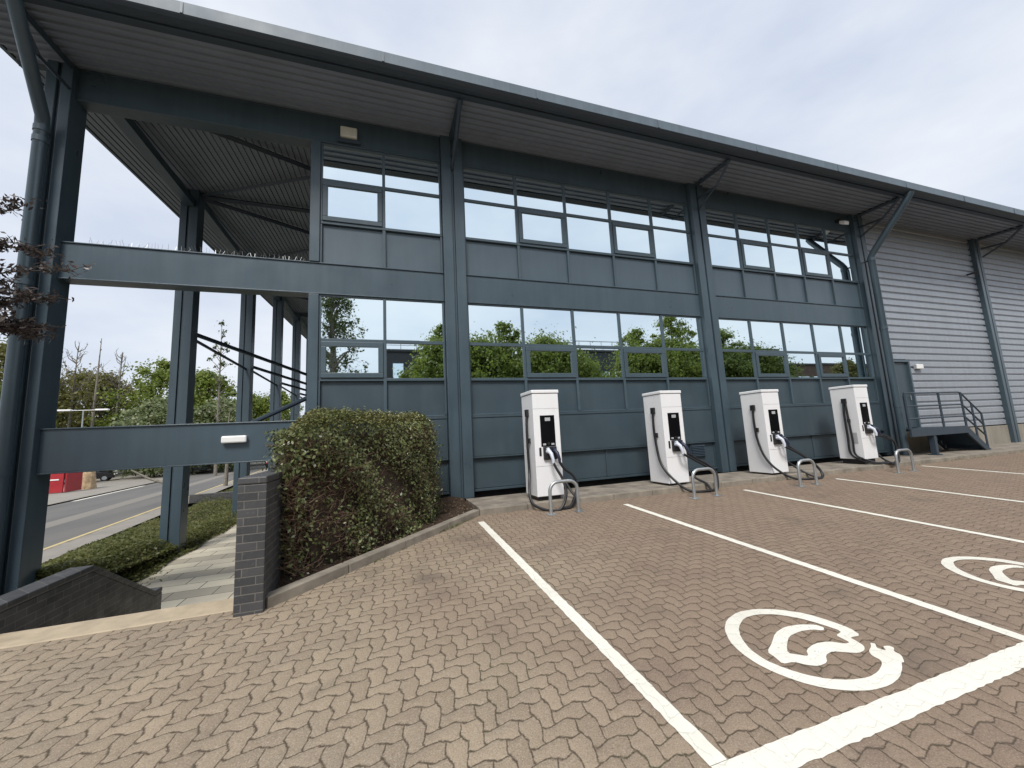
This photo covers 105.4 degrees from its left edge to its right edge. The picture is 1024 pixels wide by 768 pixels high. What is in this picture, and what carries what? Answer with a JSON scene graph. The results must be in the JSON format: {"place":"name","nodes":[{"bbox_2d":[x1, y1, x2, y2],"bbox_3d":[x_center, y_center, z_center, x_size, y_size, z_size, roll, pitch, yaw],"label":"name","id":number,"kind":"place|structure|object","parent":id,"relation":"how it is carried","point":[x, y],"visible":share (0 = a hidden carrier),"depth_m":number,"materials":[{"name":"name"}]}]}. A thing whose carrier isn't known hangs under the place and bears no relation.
{"place":"outdoors","nodes":[
{"label":"outdoors","id":0,"kind":"place"},
{"bbox_2d":[48,469,210,504],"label":"forecourt","id":1,"kind":"structure","parent":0,"point":[118,482],"depth_m":33.50,"materials":[{"name":"grey concrete"}]},
{"bbox_2d":[0,382,60,427],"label":"broadleaf tree","id":2,"kind":"object","parent":1,"relation":"on","point":[0,397],"visible":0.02,"depth_m":34.28,"materials":[{"name":"green plant"}]},
{"bbox_2d":[0,337,120,427],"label":"broadleaf tree","id":3,"kind":"object","parent":1,"relation":"on","point":[64,395],"visible":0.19,"depth_m":47.18,"materials":[{"name":"green plant"}]},
{"bbox_2d":[49,472,82,492],"bbox_3d":[-35.166,7.293,30.190,2.826,2.250,1.389,8,-13,-56],"label":"red board","id":4,"kind":"object","parent":1,"relation":"on","point":[73,481],"visible":0.32,"depth_m":30.09,"materials":[{"name":"metal"}]},
{"bbox_2d":[58,341,96,427],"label":"bare tree","id":5,"kind":"object","parent":1,"relation":"on","point":[73,388],"visible":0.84,"depth_m":48.63,"materials":[{"name":"green plant"}]},
{"bbox_2d":[57,409,109,426],"bbox_3d":[-35.988,5.421,32.510,3.350,6.640,0.300,0,-8,-18],"label":"street lamp","id":6,"kind":"object","parent":1,"relation":"on","point":[83,412],"visible":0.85,"depth_m":32.83,"materials":[{"name":"metal"}]},
{"bbox_2d":[81,472,96,489],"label":"stone pillar","id":7,"kind":"structure","parent":1,"relation":"on","point":[89,481],"depth_m":32.29,"materials":[{"name":"beige stone"}]},
{"bbox_2d":[64,471,117,483],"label":"parked car","id":8,"kind":"object","parent":1,"relation":"on","point":[103,476],"visible":0.39,"depth_m":41.32,"materials":[{"name":"black paint"}]},
{"bbox_2d":[89,338,101,426],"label":"bare tree","id":9,"kind":"object","parent":1,"relation":"on","point":[94,404],"visible":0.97,"depth_m":47.37,"materials":[{"name":"brown plant"}]},
{"bbox_2d":[57,363,139,470],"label":"broadleaf tree","id":10,"kind":"object","parent":1,"relation":"on","point":[88,386],"visible":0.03,"depth_m":57.55,"materials":[{"name":"green plant"}]},
{"bbox_2d":[57,366,141,427],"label":"broadleaf tree","id":11,"kind":"object","parent":1,"relation":"on","point":[109,385],"visible":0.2,"depth_m":54.24,"materials":[{"name":"green plant"}]},
{"bbox_2d":[99,391,130,471],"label":"ivy tree","id":12,"kind":"object","parent":1,"relation":"on","point":[108,407],"visible":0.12,"depth_m":50.76,"materials":[{"name":"green plant"}]},
{"bbox_2d":[99,349,137,471],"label":"bare tree","id":13,"kind":"object","parent":1,"relation":"on","point":[119,373],"visible":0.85,"depth_m":52.95,"materials":[{"name":"brown plant"}]},
{"bbox_2d":[48,470,208,504],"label":"kerb","id":14,"kind":"structure","parent":1,"relation":"on","point":[104,492],"depth_m":27.60,"materials":[{"name":"grey concrete"}]},
{"bbox_2d":[83,356,212,474],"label":"broadleaf tree","id":15,"kind":"object","parent":1,"relation":"on","point":[161,373],"visible":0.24,"depth_m":49.95,"materials":[{"name":"green plant"}]},
{"bbox_2d":[109,395,203,477],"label":"blossom tree","id":16,"kind":"object","parent":1,"relation":"on","point":[135,420],"visible":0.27,"depth_m":43.15,"materials":[{"name":"green plant"}]},
{"bbox_2d":[151,367,252,470],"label":"broadleaf tree","id":17,"kind":"object","parent":1,"relation":"on","point":[203,381],"visible":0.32,"depth_m":51.44,"materials":[{"name":"green plant"}]},
{"bbox_2d":[190,465,217,472],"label":"parked car","id":18,"kind":"object","parent":1,"relation":"on","point":[203,467],"visible":0.06,"depth_m":48.54,"materials":[{"name":"paint"}]},
{"bbox_2d":[190,394,257,473],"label":"blossom tree","id":19,"kind":"object","parent":1,"relation":"on","point":[212,406],"visible":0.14,"depth_m":47.08,"materials":[{"name":"green plant"}]},
{"bbox_2d":[254,391,303,461],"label":"broadleaf tree","id":20,"kind":"object","parent":1,"relation":"on","point":[269,402],"visible":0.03,"depth_m":80.38,"materials":[{"name":"green plant"}]},
{"bbox_2d":[35,486,236,580],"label":"verge","id":21,"kind":"structure","parent":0,"point":[189,505],"depth_m":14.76,"materials":[{"name":"green plant"}]},
{"bbox_2d":[0,193,95,345],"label":"copper tree","id":22,"kind":"object","parent":21,"relation":"on","point":[8,326],"visible":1,"depth_m":4.63,"materials":[{"name":"brown plant"}]},
{"bbox_2d":[133,567,171,584],"bbox_3d":[-6.866,3.009,5.223,2.633,0.580,3.120,0,-8,-18],"label":"ground cover","id":23,"kind":"object","parent":21,"relation":"on","point":[150,574],"visible":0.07,"depth_m":6.79,"materials":[{"name":"green plant"}]},
{"bbox_2d":[118,514,236,581],"bbox_3d":[-11.732,5.642,19.745,0.466,0.364,30.071,0,-8,-18],"label":"ground cover edge","id":24,"kind":"object","parent":21,"relation":"on","point":[142,571],"visible":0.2,"depth_m":9.59,"materials":[{"name":"green plant"}]},
{"bbox_2d":[138,522,235,576],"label":"path kerb","id":25,"kind":"structure","parent":21,"relation":"on","point":[192,545],"depth_m":10.85,"materials":[{"name":"grey concrete"}]},
{"bbox_2d":[43,461,265,548],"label":"road","id":26,"kind":"structure","parent":0,"point":[56,534],"depth_m":21.08,"materials":[{"name":"grey asphalt"}]},
{"bbox_2d":[75,486,141,500],"bbox_3d":[-29.522,8.038,28.944,0.249,0.001,10.085,0,-8,-24],"label":"road line","id":27,"kind":"object","parent":26,"relation":"on","point":[107,493],"visible":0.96,"depth_m":27.71,"materials":[{"name":"white paint"}]},
{"bbox_2d":[43,470,260,549],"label":"yellow line","id":28,"kind":"object","parent":26,"relation":"on","point":[114,523],"visible":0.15,"depth_m":15.00,"materials":[{"name":"yellow paint"}]},
{"bbox_2d":[45,463,264,528],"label":"road repair strip","id":29,"kind":"object","parent":26,"relation":"on","point":[74,517],"visible":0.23,"depth_m":20.64,"materials":[{"name":"concrete"}]},
{"bbox_2d":[43,468,267,551],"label":"road kerb","id":30,"kind":"structure","parent":26,"relation":"on","point":[118,523],"depth_m":14.65,"materials":[{"name":"grey concrete"}]},
{"bbox_2d":[198,320,235,475],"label":"poplar tree","id":31,"kind":"object","parent":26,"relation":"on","point":[219,382],"visible":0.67,"depth_m":42.75,"materials":[{"name":"green plant"}]},
{"bbox_2d":[42,469,267,562],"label":"sidewalk","id":32,"kind":"structure","parent":0,"point":[57,551],"depth_m":13.54,"materials":[{"name":"grey concrete"}]},
{"bbox_2d":[124,373,213,483],"bbox_3d":[-17.028,2.802,19.940,4.487,6.790,4.468,0,-8,-18],"label":"street tree","id":33,"kind":"object","parent":32,"relation":"on","point":[152,479],"visible":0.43,"depth_m":19.52,"materials":[{"name":"green plant"}]},
{"bbox_2d":[189,491,232,502],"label":"brick wall","id":34,"kind":"structure","parent":32,"relation":"on","point":[195,498],"depth_m":20.57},
{"bbox_2d":[199,393,262,485],"bbox_3d":[-21.249,4.131,29.381,4.703,7.020,4.460,-4,-7,5],"label":"street tree","id":35,"kind":"object","parent":32,"relation":"on","point":[225,481],"visible":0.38,"depth_m":29.05,"materials":[{"name":"green plant"}]},
{"bbox_2d":[117,542,195,578],"bbox_3d":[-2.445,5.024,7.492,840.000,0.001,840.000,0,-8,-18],"label":"terrain","id":36,"kind":"structure","parent":0,"point":[122,572],"depth_m":13.26,"materials":[{"name":"green plant"}]},
{"bbox_2d":[136,524,236,608],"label":"path","id":37,"kind":"structure","parent":0,"point":[204,572],"depth_m":8.28,"materials":[{"name":"grey concrete"}]},
{"bbox_2d":[231,393,269,464],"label":"broadleaf tree","id":38,"kind":"object","parent":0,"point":[257,409],"visible":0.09,"depth_m":62.57,"materials":[{"name":"green plant"}]},
{"bbox_2d":[260,390,304,461],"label":"broadleaf tree","id":39,"kind":"object","parent":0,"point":[284,400],"visible":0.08,"depth_m":64.90,"materials":[{"name":"green plant"}]},
{"bbox_2d":[0,452,1023,767],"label":"car park paving","id":40,"kind":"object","parent":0,"point":[466,644],"visible":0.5,"depth_m":2.86,"materials":[{"name":"brick"}]},
{"bbox_2d":[0,565,161,633],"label":"brick wall","id":41,"kind":"structure","parent":40,"relation":"on","point":[79,594],"depth_m":4.26,"materials":[{"name":"grey brick"}]},
{"bbox_2d":[0,598,233,648],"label":"edging stone","id":42,"kind":"object","parent":40,"relation":"on","point":[44,634],"visible":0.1,"depth_m":3.45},
{"bbox_2d":[233,468,292,617],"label":"brick wall","id":43,"kind":"structure","parent":40,"relation":"on","point":[260,506],"depth_m":3.63,"materials":[{"name":"grey brick"}]},
{"bbox_2d":[266,509,479,608],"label":"kerb","id":44,"kind":"structure","parent":40,"relation":"on","point":[293,589],"depth_m":4.53,"materials":[{"name":"concrete"}]},
{"bbox_2d":[276,496,472,588],"bbox_3d":[-1.717,2.216,6.066,2.615,0.263,4.110,0,-8,-18],"label":"planting bed","id":45,"kind":"object","parent":40,"relation":"on","point":[451,509],"visible":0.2,"depth_m":6.01,"materials":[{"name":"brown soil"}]},
{"bbox_2d":[262,405,445,582],"bbox_3d":[-2.179,1.320,5.959,2.562,2.058,3.695,0,-8,-18],"label":"hedge","id":46,"kind":"object","parent":45,"relation":"on","point":[352,492],"visible":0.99,"depth_m":4.92,"materials":[{"name":"green plant"}]},
{"bbox_2d":[0,0,1023,595],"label":"office building","id":47,"kind":"structure","parent":40,"relation":"on","point":[462,260],"depth_m":9.50,"materials":[{"name":"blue metal"}]},
{"bbox_2d":[221,435,246,442],"bbox_3d":[-5.092,1.015,7.156,0.400,0.130,0.103,0,-8,-18],"label":"bulkhead light","id":48,"kind":"object","parent":47,"relation":"attached to","point":[234,439],"visible":1,"depth_m":7.11,"materials":[{"name":"white plastic"}]},
{"bbox_2d":[338,126,359,144],"bbox_3d":[-3.595,-5.487,8.598,0.460,0.340,0.086,0,-8,-18],"label":"alarm box","id":49,"kind":"object","parent":47,"relation":"attached to","point":[348,135],"visible":1,"depth_m":8.57,"materials":[{"name":"beige plastic"}]},
{"bbox_2d":[320,143,441,237],"bbox_3d":[-2.893,-4.319,8.787,2.555,1.865,0.152,0,-8,-18],"label":"window","id":50,"kind":"structure","parent":47,"relation":"in","point":[361,189],"depth_m":8.73,"materials":[{"name":"glass"}]},
{"bbox_2d":[318,294,445,381],"bbox_3d":[-2.723,-0.952,8.348,2.555,1.805,0.152,0,-8,-18],"label":"window","id":51,"kind":"structure","parent":47,"relation":"in","point":[356,335],"depth_m":8.29,"materials":[{"name":"glass"}]},
{"bbox_2d":[462,167,693,265],"bbox_3d":[2.022,-4.355,10.415,6.760,1.865,0.152,0,-8,-18],"label":"window","id":52,"kind":"structure","parent":47,"relation":"in","point":[500,208],"depth_m":10.24,"materials":[{"name":"glass"}]},
{"bbox_2d":[467,303,707,380],"bbox_3d":[2.192,-0.988,9.976,6.760,1.805,0.152,0,-8,-18],"label":"window","id":53,"kind":"structure","parent":47,"relation":"in","point":[507,343],"depth_m":9.79,"materials":[{"name":"glass"}]},
{"bbox_2d":[705,208,858,283],"bbox_3d":[8.861,-4.405,12.681,6.610,1.865,0.152,0,-8,-18],"label":"window","id":54,"kind":"structure","parent":47,"relation":"in","point":[737,242],"depth_m":12.57,"materials":[{"name":"glass"}]},
{"bbox_2d":[718,318,874,379],"bbox_3d":[9.031,-1.038,12.242,6.610,1.805,0.152,0,-8,-18],"label":"window","id":55,"kind":"structure","parent":47,"relation":"in","point":[752,349],"depth_m":12.12,"materials":[{"name":"glass"}]},
{"bbox_2d":[835,218,848,224],"bbox_3d":[11.347,-5.568,13.418,0.200,0.312,0.321,0,-8,-18],"label":"security light","id":56,"kind":"object","parent":47,"relation":"attached to","point":[839,221],"visible":1,"depth_m":13.34,"materials":[{"name":"white plastic"}]},
{"bbox_2d":[894,362,916,427],"bbox_3d":[13.552,0.373,13.573,1.100,2.280,0.126,0,-8,-18],"label":"door","id":57,"kind":"structure","parent":47,"relation":"in","point":[901,369],"depth_m":13.65,"materials":[{"name":"metal"}]},
{"bbox_2d":[913,364,923,368],"bbox_3d":[14.618,-0.622,14.020,0.360,0.170,0.118,0,-8,-18],"label":"door light","id":58,"kind":"object","parent":47,"relation":"attached to","point":[918,366],"visible":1,"depth_m":13.97,"materials":[{"name":"white plastic"}]},
{"bbox_2d":[966,271,978,275],"bbox_3d":[18.619,-4.460,15.758,0.308,0.206,0.378,1,-8,-27],"label":"wall camera","id":59,"kind":"object","parent":47,"relation":"attached to","point":[975,272],"depth_m":15.62,"materials":[{"name":"black plastic"}]},
{"bbox_2d":[520,390,577,511],"bbox_3d":[0.667,1.243,7.614,0.944,2.251,1.078,0,-8,-18],"label":"car charger","id":60,"kind":"object","parent":40,"relation":"on","point":[544,466],"visible":0.95,"depth_m":7.54,"materials":[{"name":"white plastic"}]},
{"bbox_2d":[546,479,584,515],"bbox_3d":[0.914,1.967,6.839,0.680,0.572,0.150,0,-8,-18],"label":"hoop barrier","id":61,"kind":"object","parent":40,"relation":"on","point":[552,484],"visible":1,"depth_m":6.83,"materials":[{"name":"metal"}]},
{"bbox_2d":[478,521,726,765],"bbox_3d":[0.240,2.038,4.139,0.112,0.217,4.800,0,-8,-18],"label":"parking line","id":62,"kind":"object","parent":40,"relation":"on","point":[708,752],"visible":1,"depth_m":2.53,"materials":[{"name":"white paint"}]},
{"bbox_2d":[642,390,718,492],"bbox_3d":[3.678,1.241,8.691,0.835,2.200,1.373,4,-10,-42],"label":"car charger","id":63,"kind":"object","parent":40,"relation":"on","point":[669,454],"visible":0.91,"depth_m":8.66,"materials":[{"name":"white plastic"}]},
{"bbox_2d":[690,467,722,499],"bbox_3d":[3.787,1.936,7.675,0.700,0.572,0.150,0,-8,-18],"label":"hoop barrier","id":64,"kind":"object","parent":40,"relation":"on","point":[694,497],"visible":1,"depth_m":7.66,"materials":[{"name":"metal"}]},
{"bbox_2d":[478,448,1023,514],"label":"kerb","id":65,"kind":"structure","parent":40,"relation":"on","point":[559,502],"depth_m":8.49,"materials":[{"name":"concrete"}]},
{"bbox_2d":[739,389,823,479],"bbox_3d":[6.561,1.222,9.607,0.840,2.195,1.456,4,-10,-44],"label":"car charger","id":66,"kind":"object","parent":40,"relation":"on","point":[766,439],"visible":0.95,"depth_m":9.61,"materials":[{"name":"white plastic"}]},
{"bbox_2d":[796,459,822,486],"bbox_3d":[6.388,1.909,8.443,0.640,0.572,0.150,0,-8,-18],"label":"hoop barrier","id":67,"kind":"object","parent":40,"relation":"on","point":[799,462],"visible":1,"depth_m":8.43,"materials":[{"name":"metal"}]},
{"bbox_2d":[725,609,903,690],"bbox_3d":[2.083,1.855,2.799,1.008,0.045,0.987,0,-8,-18],"label":"bay symbol","id":68,"kind":"object","parent":40,"relation":"on","point":[890,669],"visible":1,"depth_m":2.67,"materials":[{"name":"white paint"}]},
{"bbox_2d":[623,504,1023,640],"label":"parking line","id":69,"kind":"object","parent":40,"relation":"on","point":[952,614],"visible":1,"depth_m":3.65,"materials":[{"name":"white paint"}]},
{"bbox_2d":[711,642,1023,767],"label":"parking line","id":70,"kind":"object","parent":40,"relation":"on","point":[799,748],"visible":1,"depth_m":2.11,"materials":[{"name":"white paint"}]},
{"bbox_2d":[745,490,1023,542],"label":"parking line","id":71,"kind":"object","parent":40,"relation":"on","point":[1016,540],"visible":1,"depth_m":5.68,"materials":[{"name":"white paint"}]},
{"bbox_2d":[893,448,918,473],"bbox_3d":[9.743,1.895,9.680,0.750,0.572,0.150,0,-8,-18],"label":"hoop barrier","id":72,"kind":"object","parent":40,"relation":"on","point":[897,461],"visible":1,"depth_m":9.66,"materials":[{"name":"metal"}]},
{"bbox_2d":[837,478,1023,501],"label":"parking line","id":73,"kind":"object","parent":40,"relation":"on","point":[936,491],"visible":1,"depth_m":7.38,"materials":[{"name":"white paint"}]},
{"bbox_2d":[928,466,1021,473],"bbox_3d":[11.815,1.964,8.105,0.112,0.229,5.050,0,-8,-18],"label":"parking line","id":74,"kind":"object","parent":40,"relation":"on","point":[978,470],"visible":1,"depth_m":9.47,"materials":[{"name":"white paint"}]},
{"bbox_2d":[941,556,1023,591],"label":"bay symbol","id":75,"kind":"object","parent":40,"relation":"on","point":[995,571],"visible":1,"depth_m":3.90,"materials":[{"name":"white paint"}]},
{"bbox_2d":[0,0,1023,424],"label":"sky","id":76,"kind":"structure","parent":0,"point":[930,93],"materials":[{"name":"white"}]},
{"bbox_2d":[466,443,1023,509],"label":"charger strip","id":77,"kind":"object","parent":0,"point":[493,501],"visible":0.3,"depth_m":9.15,"materials":[{"name":"grey concrete"}]},
{"bbox_2d":[828,385,899,464],"bbox_3d":[9.781,1.114,10.858,1.250,2.181,0.816,-10,-10,42],"label":"car charger","id":78,"kind":"object","parent":77,"relation":"on","point":[856,429],"visible":0.93,"depth_m":10.78,"materials":[{"name":"white plastic"}]},
{"bbox_2d":[902,391,990,454],"bbox_3d":[13.704,1.277,12.829,4.031,1.946,1.070,0,-8,-18],"label":"metal stair","id":79,"kind":"object","parent":77,"relation":"on","point":[955,437],"visible":0.99,"depth_m":12.65,"materials":[{"name":"grey metal"}]},
{"bbox_2d":[912,441,1023,453],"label":"charger strip","id":80,"kind":"object","parent":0,"point":[955,449],"depth_m":13.77,"materials":[{"name":"grey concrete"}]}
]}

